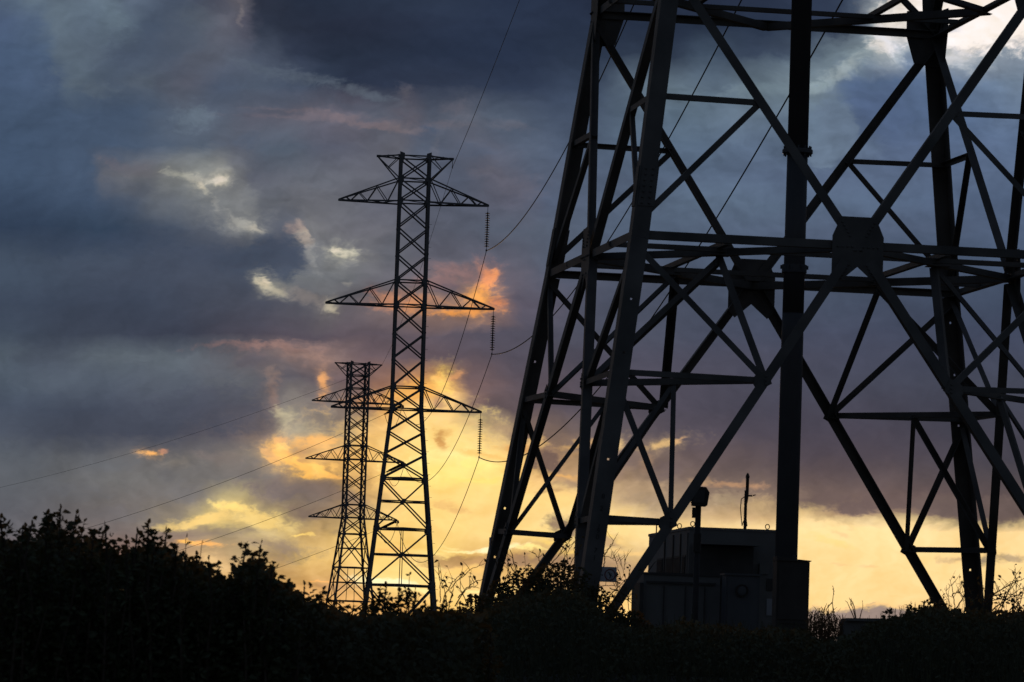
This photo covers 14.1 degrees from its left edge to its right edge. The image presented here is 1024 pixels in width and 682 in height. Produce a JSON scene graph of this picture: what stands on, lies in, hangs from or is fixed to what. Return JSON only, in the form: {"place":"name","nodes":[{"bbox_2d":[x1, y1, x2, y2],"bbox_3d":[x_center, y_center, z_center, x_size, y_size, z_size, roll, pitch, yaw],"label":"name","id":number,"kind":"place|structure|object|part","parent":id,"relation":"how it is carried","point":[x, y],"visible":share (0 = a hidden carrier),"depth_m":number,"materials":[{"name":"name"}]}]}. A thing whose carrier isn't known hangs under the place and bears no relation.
{"place":"outdoors","nodes":[
{"label":"outdoors","id":0,"kind":"place"},
{"bbox_2d":[0,0,1023,635],"label":"sky","id":1,"kind":"structure","parent":0,"point":[176,235],"materials":[{"name":"blue"}]},
{"bbox_2d":[603,564,640,615],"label":"bramble","id":2,"kind":"object","parent":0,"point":[614,597],"visible":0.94,"depth_m":60.38,"materials":[{"name":"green plant"}]},
{"bbox_2d":[483,674,797,681],"bbox_3d":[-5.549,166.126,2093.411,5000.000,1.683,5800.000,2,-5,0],"label":"ground","id":3,"kind":"structure","parent":0,"point":[633,680],"depth_m":46.63,"materials":[{"name":"soil"}]},
{"bbox_2d":[0,513,67,681],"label":"shrub","id":4,"kind":"object","parent":3,"relation":"on","point":[24,663],"visible":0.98,"depth_m":24.88,"materials":[{"name":"black plant"}]},
{"bbox_2d":[0,525,68,676],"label":"shrub","id":5,"kind":"object","parent":3,"relation":"on","point":[1,600],"visible":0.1,"depth_m":25.87,"materials":[{"name":"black plant"}]},
{"bbox_2d":[0,509,101,681],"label":"shrub","id":6,"kind":"object","parent":3,"relation":"on","point":[45,587],"visible":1,"depth_m":24.89,"materials":[{"name":"black plant"}]},
{"bbox_2d":[2,503,106,681],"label":"shrub","id":7,"kind":"object","parent":3,"relation":"on","point":[63,543],"visible":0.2,"depth_m":25.53,"materials":[{"name":"black plant"}]},
{"bbox_2d":[44,509,102,678],"bbox_3d":[-2.767,2.193,25.893,0.571,2.302,0.460,4,-5,-23],"label":"shrub","id":8,"kind":"object","parent":3,"relation":"on","point":[68,529],"visible":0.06,"depth_m":25.98,"materials":[{"name":"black plant"}]},
{"bbox_2d":[40,522,145,681],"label":"shrub","id":9,"kind":"object","parent":3,"relation":"on","point":[106,623],"visible":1,"depth_m":24.88,"materials":[{"name":"black plant"}]},
{"bbox_2d":[73,518,86,603],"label":"sprig","id":10,"kind":"object","parent":9,"relation":"attached to","point":[85,519],"visible":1,"depth_m":24.97,"materials":[{"name":"black plant"}]},
{"bbox_2d":[65,534,163,674],"bbox_3d":[-2.432,2.283,25.887,0.916,2.166,0.604,2,-5,0],"label":"shrub","id":11,"kind":"object","parent":3,"relation":"on","point":[126,541],"visible":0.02,"depth_m":25.96,"materials":[{"name":"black plant"}]},
{"bbox_2d":[101,518,184,681],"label":"shrub","id":12,"kind":"object","parent":3,"relation":"on","point":[134,556],"visible":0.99,"depth_m":24.89,"materials":[{"name":"black plant"}]},
{"bbox_2d":[111,525,193,678],"bbox_3d":[-2.210,2.240,25.420,0.650,2.233,0.394,1,-5,9],"label":"shrub","id":13,"kind":"object","parent":3,"relation":"on","point":[168,549],"visible":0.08,"depth_m":25.47,"materials":[{"name":"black plant"}]},
{"bbox_2d":[114,543,223,681],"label":"shrub","id":14,"kind":"object","parent":3,"relation":"on","point":[150,651],"visible":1,"depth_m":24.86,"materials":[{"name":"black plant"}]},
{"bbox_2d":[179,550,226,666],"bbox_3d":[-2.028,2.350,25.879,0.702,2.091,0.500,3,-5,-19],"label":"shrub","id":15,"kind":"object","parent":3,"relation":"on","point":[196,557],"visible":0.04,"depth_m":25.94,"materials":[{"name":"black plant"}]},
{"bbox_2d":[156,554,256,681],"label":"shrub","id":16,"kind":"object","parent":3,"relation":"on","point":[197,650],"visible":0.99,"depth_m":24.87,"materials":[{"name":"black plant"}]},
{"bbox_2d":[181,534,191,588],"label":"sprig","id":17,"kind":"object","parent":16,"relation":"attached to","point":[185,554],"visible":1,"depth_m":24.98,"materials":[{"name":"black plant"}]},
{"bbox_2d":[190,567,243,664],"bbox_3d":[-1.810,2.406,25.890,0.819,2.015,0.590,4,-5,-22],"label":"shrub","id":18,"kind":"object","parent":3,"relation":"on","point":[205,632],"visible":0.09,"depth_m":25.88,"materials":[{"name":"black plant"}]},
{"bbox_2d":[195,541,284,681],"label":"shrub","id":19,"kind":"object","parent":3,"relation":"on","point":[240,588],"visible":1,"depth_m":24.91,"materials":[{"name":"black plant"}]},
{"bbox_2d":[204,540,306,681],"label":"shrub","id":20,"kind":"object","parent":3,"relation":"on","point":[281,625],"visible":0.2,"depth_m":25.31,"materials":[{"name":"black plant"}]},
{"bbox_2d":[227,563,315,681],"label":"shrub","id":21,"kind":"object","parent":3,"relation":"on","point":[299,661],"visible":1,"depth_m":24.88,"materials":[{"name":"black plant"}]},
{"bbox_2d":[252,578,328,681],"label":"shrub","id":22,"kind":"object","parent":3,"relation":"on","point":[313,635],"visible":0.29,"depth_m":25.93,"materials":[{"name":"black plant"}]},
{"bbox_2d":[292,580,351,681],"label":"shrub","id":23,"kind":"object","parent":3,"relation":"on","point":[339,671],"visible":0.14,"depth_m":26.87,"materials":[{"name":"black plant"}]},
{"bbox_2d":[293,586,358,677],"bbox_3d":[-1.311,2.581,27.855,0.713,1.874,0.468,2,-5,0],"label":"shrub","id":24,"kind":"object","parent":3,"relation":"on","point":[320,596],"visible":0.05,"depth_m":27.91,"materials":[{"name":"black plant"}]},
{"bbox_2d":[336,600,361,648],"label":"shrub","id":25,"kind":"object","parent":3,"relation":"on","point":[342,609],"visible":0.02,"depth_m":29.86,"materials":[{"name":"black plant"}]},
{"bbox_2d":[340,601,361,615],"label":"shrub","id":26,"kind":"object","parent":3,"relation":"on","point":[348,607],"visible":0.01,"depth_m":30.87,"materials":[{"name":"black plant"}]},
{"bbox_2d":[305,360,404,613],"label":"transmission tower","id":27,"kind":"structure","parent":3,"relation":"on","point":[348,444],"depth_m":717.96,"materials":[{"name":"metal"}]},
{"bbox_2d":[0,366,378,487],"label":"power line","id":28,"kind":"object","parent":27,"relation":"attached to","point":[184,436],"visible":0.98,"depth_m":753.78,"materials":[{"name":"metal"}]},
{"bbox_2d":[382,521,396,526],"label":"strain insulator","id":29,"kind":"object","parent":27,"relation":"attached to","point":[390,523],"visible":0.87,"depth_m":720.55,"materials":[{"name":"ceramic"}]},
{"bbox_2d":[278,532,371,567],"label":"power line","id":30,"kind":"object","parent":29,"relation":"attached to","point":[319,552],"visible":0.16,"depth_m":731.68,"materials":[{"name":"metal"}]},
{"bbox_2d":[386,464,401,471],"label":"strain insulator","id":31,"kind":"object","parent":27,"relation":"attached to","point":[393,468],"visible":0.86,"depth_m":721.93,"materials":[{"name":"ceramic"}]},
{"bbox_2d":[179,472,385,550],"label":"power line","id":32,"kind":"object","parent":31,"relation":"attached to","point":[281,514],"visible":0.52,"depth_m":739.76,"materials":[{"name":"metal"}]},
{"bbox_2d":[382,170,451,363],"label":"power line","id":33,"kind":"object","parent":27,"relation":"attached to","point":[422,263],"visible":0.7,"depth_m":461.30,"materials":[{"name":"metal"}]},
{"bbox_2d":[353,594,381,631],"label":"shrub","id":34,"kind":"object","parent":3,"relation":"on","point":[363,606],"visible":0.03,"depth_m":29.95,"materials":[{"name":"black plant"}]},
{"bbox_2d":[354,584,392,677],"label":"shrub","id":35,"kind":"object","parent":3,"relation":"on","point":[376,605],"visible":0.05,"depth_m":29.95,"materials":[{"name":"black plant"}]},
{"bbox_2d":[371,581,399,614],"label":"shrub","id":36,"kind":"object","parent":3,"relation":"on","point":[383,596],"visible":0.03,"depth_m":30.34,"materials":[{"name":"black plant"}]},
{"bbox_2d":[383,589,423,677],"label":"shrub","id":37,"kind":"object","parent":3,"relation":"on","point":[394,605],"visible":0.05,"depth_m":29.96,"materials":[{"name":"black plant"}]},
{"bbox_2d":[378,586,429,616],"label":"shrub","id":38,"kind":"object","parent":3,"relation":"on","point":[408,595],"visible":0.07,"depth_m":29.90,"materials":[{"name":"black plant"}]},
{"bbox_2d":[405,572,411,612],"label":"sprig","id":39,"kind":"object","parent":38,"relation":"attached to","point":[409,574],"visible":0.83,"depth_m":29.95,"materials":[{"name":"black plant"}]},
{"bbox_2d":[325,151,494,612],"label":"transmission tower","id":40,"kind":"structure","parent":3,"relation":"on","point":[420,387],"depth_m":400.76,"materials":[{"name":"metal"}]},
{"bbox_2d":[477,413,482,457],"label":"insulator string","id":41,"kind":"object","parent":40,"relation":"hanging from","point":[479,436],"visible":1,"depth_m":400.84,"materials":[{"name":"ceramic"}]},
{"bbox_2d":[397,458,478,562],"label":"power line","id":42,"kind":"object","parent":41,"relation":"hanging from","point":[453,522],"visible":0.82,"depth_m":464.40,"materials":[{"name":"metal"}]},
{"bbox_2d":[479,0,842,461],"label":"power line","id":43,"kind":"object","parent":41,"relation":"hanging from","point":[709,228],"visible":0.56,"depth_m":167.95,"materials":[{"name":"metal"}]},
{"bbox_2d":[484,212,489,249],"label":"insulator string","id":44,"kind":"object","parent":40,"relation":"hanging from","point":[487,232],"visible":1,"depth_m":402.44,"materials":[{"name":"ceramic"}]},
{"bbox_2d":[404,251,486,424],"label":"power line","id":45,"kind":"object","parent":44,"relation":"hanging from","point":[461,338],"visible":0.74,"depth_m":457.04,"materials":[{"name":"metal"}]},
{"bbox_2d":[486,5,633,250],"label":"power line","id":46,"kind":"object","parent":44,"relation":"hanging from","point":[566,146],"visible":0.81,"depth_m":276.88,"materials":[{"name":"metal"}]},
{"bbox_2d":[490,310,495,354],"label":"insulator string","id":47,"kind":"object","parent":40,"relation":"hanging from","point":[492,333],"visible":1,"depth_m":401.69,"materials":[{"name":"ceramic"}]},
{"bbox_2d":[407,355,491,482],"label":"power line","id":48,"kind":"object","parent":47,"relation":"hanging from","point":[466,420],"visible":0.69,"depth_m":456.09,"materials":[{"name":"metal"}]},
{"bbox_2d":[492,0,741,354],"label":"power line","id":49,"kind":"object","parent":47,"relation":"hanging from","point":[659,155],"visible":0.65,"depth_m":196.52,"materials":[{"name":"metal"}]},
{"bbox_2d":[392,587,427,614],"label":"shrub","id":50,"kind":"object","parent":3,"relation":"on","point":[414,597],"visible":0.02,"depth_m":30.46,"materials":[{"name":"green plant"}]},
{"bbox_2d":[420,596,440,679],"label":"shrub","id":51,"kind":"object","parent":3,"relation":"on","point":[430,607],"visible":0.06,"depth_m":30.01,"materials":[{"name":"green plant"}]},
{"bbox_2d":[423,594,457,677],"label":"shrub","id":52,"kind":"object","parent":3,"relation":"on","point":[443,607],"visible":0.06,"depth_m":29.95,"materials":[{"name":"green plant"}]},
{"bbox_2d":[433,559,487,608],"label":"bramble","id":53,"kind":"object","parent":3,"relation":"on","point":[457,586],"visible":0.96,"depth_m":49.84,"materials":[{"name":"brown plant"}]},
{"bbox_2d":[447,601,498,681],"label":"shrub","id":54,"kind":"object","parent":3,"relation":"on","point":[489,671],"visible":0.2,"depth_m":30.87,"materials":[{"name":"green plant"}]},
{"bbox_2d":[454,591,495,614],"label":"shrub","id":55,"kind":"object","parent":3,"relation":"on","point":[476,597],"visible":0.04,"depth_m":56.86,"materials":[{"name":"green plant"}]},
{"bbox_2d":[464,595,503,681],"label":"shrub","id":56,"kind":"object","parent":3,"relation":"on","point":[489,643],"visible":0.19,"depth_m":31.86,"materials":[{"name":"green plant"}]},
{"bbox_2d":[473,578,517,615],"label":"shrub","id":57,"kind":"object","parent":3,"relation":"on","point":[491,586],"visible":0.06,"depth_m":57.88,"materials":[{"name":"green plant"}]},
{"bbox_2d":[482,573,524,608],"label":"shrub","id":58,"kind":"object","parent":3,"relation":"on","point":[495,591],"visible":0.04,"depth_m":57.86,"materials":[{"name":"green plant"}]},
{"bbox_2d":[487,547,520,595],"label":"bramble","id":59,"kind":"object","parent":3,"relation":"on","point":[514,570],"visible":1,"depth_m":56.10,"materials":[{"name":"brown plant"}]},
{"bbox_2d":[0,527,1023,681],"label":"undergrowth","id":60,"kind":"object","parent":3,"relation":"on","point":[445,643],"visible":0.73,"depth_m":44.78,"materials":[{"name":"black plant"}]},
{"bbox_2d":[976,564,1023,611],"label":"bramble","id":61,"kind":"object","parent":60,"relation":"on","point":[1004,599],"visible":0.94,"depth_m":53.93,"materials":[{"name":"black plant"}]},
{"bbox_2d":[488,564,551,646],"bbox_3d":[0.183,4.200,56.853,1.231,2.338,0.810,2,-5,0],"label":"shrub","id":62,"kind":"object","parent":3,"relation":"on","point":[529,580],"visible":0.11,"depth_m":56.88,"materials":[{"name":"green plant"}]},
{"bbox_2d":[514,565,564,597],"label":"shrub","id":63,"kind":"object","parent":3,"relation":"on","point":[536,570],"visible":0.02,"depth_m":57.91,"materials":[{"name":"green plant"}]},
{"bbox_2d":[521,562,584,613],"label":"shrub","id":64,"kind":"object","parent":3,"relation":"on","point":[567,584],"visible":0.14,"depth_m":56.91,"materials":[{"name":"green plant"}]},
{"bbox_2d":[532,536,583,565],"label":"bramble","id":65,"kind":"object","parent":3,"relation":"on","point":[566,547],"visible":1,"depth_m":57.31,"materials":[{"name":"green plant"}]},
{"bbox_2d":[547,558,592,621],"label":"shrub","id":66,"kind":"object","parent":3,"relation":"on","point":[565,566],"visible":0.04,"depth_m":57.89,"materials":[{"name":"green plant"}]},
{"bbox_2d":[559,564,604,609],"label":"shrub","id":67,"kind":"object","parent":3,"relation":"on","point":[584,576],"visible":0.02,"depth_m":59.86,"materials":[{"name":"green plant"}]},
{"bbox_2d":[583,581,615,626],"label":"shrub","id":68,"kind":"object","parent":3,"relation":"on","point":[599,590],"visible":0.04,"depth_m":59.88,"materials":[{"name":"green plant"}]},
{"bbox_2d":[594,594,625,622],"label":"shrub","id":69,"kind":"object","parent":3,"relation":"on","point":[607,608],"visible":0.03,"depth_m":58.85,"materials":[{"name":"green plant"}]},
{"bbox_2d":[581,608,641,673],"bbox_3d":[1.449,4.603,57.842,1.109,1.769,0.725,2,-5,0],"label":"shrub","id":70,"kind":"object","parent":3,"relation":"on","point":[611,616],"visible":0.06,"depth_m":57.82,"materials":[{"name":"green plant"}]},
{"bbox_2d":[603,535,632,578],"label":"bramble","id":71,"kind":"object","parent":3,"relation":"on","point":[614,556],"visible":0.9,"depth_m":61.43,"materials":[{"name":"brown plant"}]},
{"bbox_2d":[613,610,644,633],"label":"shrub","id":72,"kind":"object","parent":3,"relation":"on","point":[629,613],"visible":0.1,"depth_m":57.85,"materials":[{"name":"green plant"}]},
{"bbox_2d":[619,608,651,629],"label":"shrub","id":73,"kind":"object","parent":3,"relation":"on","point":[641,619],"visible":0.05,"depth_m":58.84,"materials":[{"name":"green plant"}]},
{"bbox_2d":[631,561,720,655],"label":"annex","id":74,"kind":"object","parent":3,"relation":"on","point":[661,597],"visible":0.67,"depth_m":68.32,"materials":[{"name":"brown paint"}]},
{"bbox_2d":[690,487,709,622],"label":"lamp post","id":75,"kind":"object","parent":3,"relation":"on","point":[699,500],"visible":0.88,"depth_m":67.08,"materials":[{"name":"black metal"}]},
{"bbox_2d":[648,521,775,628],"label":"equipment shelter","id":76,"kind":"object","parent":3,"relation":"on","point":[738,550],"visible":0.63,"depth_m":69.97,"materials":[{"name":"metal"}]},
{"bbox_2d":[740,473,754,528],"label":"antenna mast","id":77,"kind":"object","parent":76,"relation":"on","point":[745,497],"visible":1,"depth_m":70.60,"materials":[{"name":"metal"}]},
{"bbox_2d":[759,563,772,628],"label":"door","id":78,"kind":"structure","parent":76,"relation":"in","point":[764,594],"depth_m":69.95,"materials":[{"name":"black metal"}]},
{"bbox_2d":[720,573,761,630],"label":"meter cabinet","id":79,"kind":"object","parent":3,"relation":"on","point":[740,593],"visible":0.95,"depth_m":67.62,"materials":[{"name":"grey metal"}]},
{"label":"door","id":80,"kind":"part","parent":79,"relation":"part of","materials":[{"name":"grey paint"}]},
{"bbox_2d":[478,0,1023,612],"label":"transmission tower","id":81,"kind":"structure","parent":3,"relation":"on","point":[852,244],"depth_m":66.63,"materials":[{"name":"metal"}]},
{"bbox_2d":[452,0,519,167],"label":"power line","id":82,"kind":"object","parent":81,"relation":"attached to","point":[487,82],"visible":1,"depth_m":333.62,"materials":[{"name":"metal"}]},
{"bbox_2d":[600,567,616,581],"bbox_3d":[1.302,3.434,61.071,0.490,0.222,0.010,3,-5,-11],"label":"warning sign","id":83,"kind":"object","parent":81,"relation":"attached to","point":[612,571],"visible":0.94,"depth_m":61.09,"materials":[{"name":"grey metal"}]},
{"bbox_2d":[771,555,811,631],"bbox_3d":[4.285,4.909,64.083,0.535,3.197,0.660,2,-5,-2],"label":"side cabinet","id":84,"kind":"object","parent":3,"relation":"on","point":[790,596],"visible":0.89,"depth_m":63.85,"materials":[{"name":"grey metal"}]},
{"bbox_3d":[4.322,3.920,63.848,0.440,0.860,0.020,2,-5,-2],"label":"door","id":85,"kind":"part","parent":84,"relation":"part of","materials":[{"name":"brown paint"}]},
{"bbox_2d":[775,0,812,557],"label":"monopole","id":86,"kind":"object","parent":3,"relation":"on","point":[794,269],"visible":0.75,"depth_m":66.08,"materials":[{"name":"metal"}]},
{"bbox_2d":[804,604,843,639],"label":"tall grass","id":87,"kind":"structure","parent":3,"relation":"on","point":[819,625],"depth_m":60.12,"materials":[{"name":"plant"}]},
{"bbox_2d":[839,618,885,645],"bbox_3d":[5.196,4.989,60.288,0.840,1.900,1.000,2,-5,0],"label":"box","id":88,"kind":"object","parent":3,"relation":"on","point":[849,624],"visible":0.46,"depth_m":59.92,"materials":[{"name":"concrete"}]},
{"bbox_2d":[879,606,899,620],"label":"shrub","id":89,"kind":"object","parent":3,"relation":"on","point":[886,612],"visible":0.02,"depth_m":51.90,"materials":[{"name":"green plant"}]},
{"bbox_2d":[897,603,917,678],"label":"shrub","id":90,"kind":"object","parent":3,"relation":"on","point":[910,607],"visible":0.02,"depth_m":51.90,"materials":[{"name":"green plant"}]},
{"bbox_2d":[914,594,939,614],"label":"shrub","id":91,"kind":"object","parent":3,"relation":"on","point":[928,604],"visible":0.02,"depth_m":51.89,"materials":[{"name":"green plant"}]},
{"bbox_2d":[935,596,950,609],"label":"shrub","id":92,"kind":"object","parent":3,"relation":"on","point":[938,604],"depth_m":52.37,"materials":[{"name":"green plant"}]},
{"bbox_2d":[940,570,984,608],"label":"bramble","id":93,"kind":"object","parent":3,"relation":"on","point":[963,595],"visible":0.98,"depth_m":54.97,"materials":[{"name":"brown plant"}]},
{"bbox_2d":[964,608,1023,680],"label":"shrub","id":94,"kind":"object","parent":3,"relation":"on","point":[977,633],"visible":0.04,"depth_m":50.81,"materials":[{"name":"green plant"}]},
{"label":"strain insulator","id":95,"kind":"object","parent":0,"visible":0},
{"bbox_2d":[78,414,384,530],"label":"power line","id":96,"kind":"object","parent":95,"relation":"attached to","point":[230,479],"visible":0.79,"depth_m":747.87,"materials":[{"name":"metal"}]}
]}

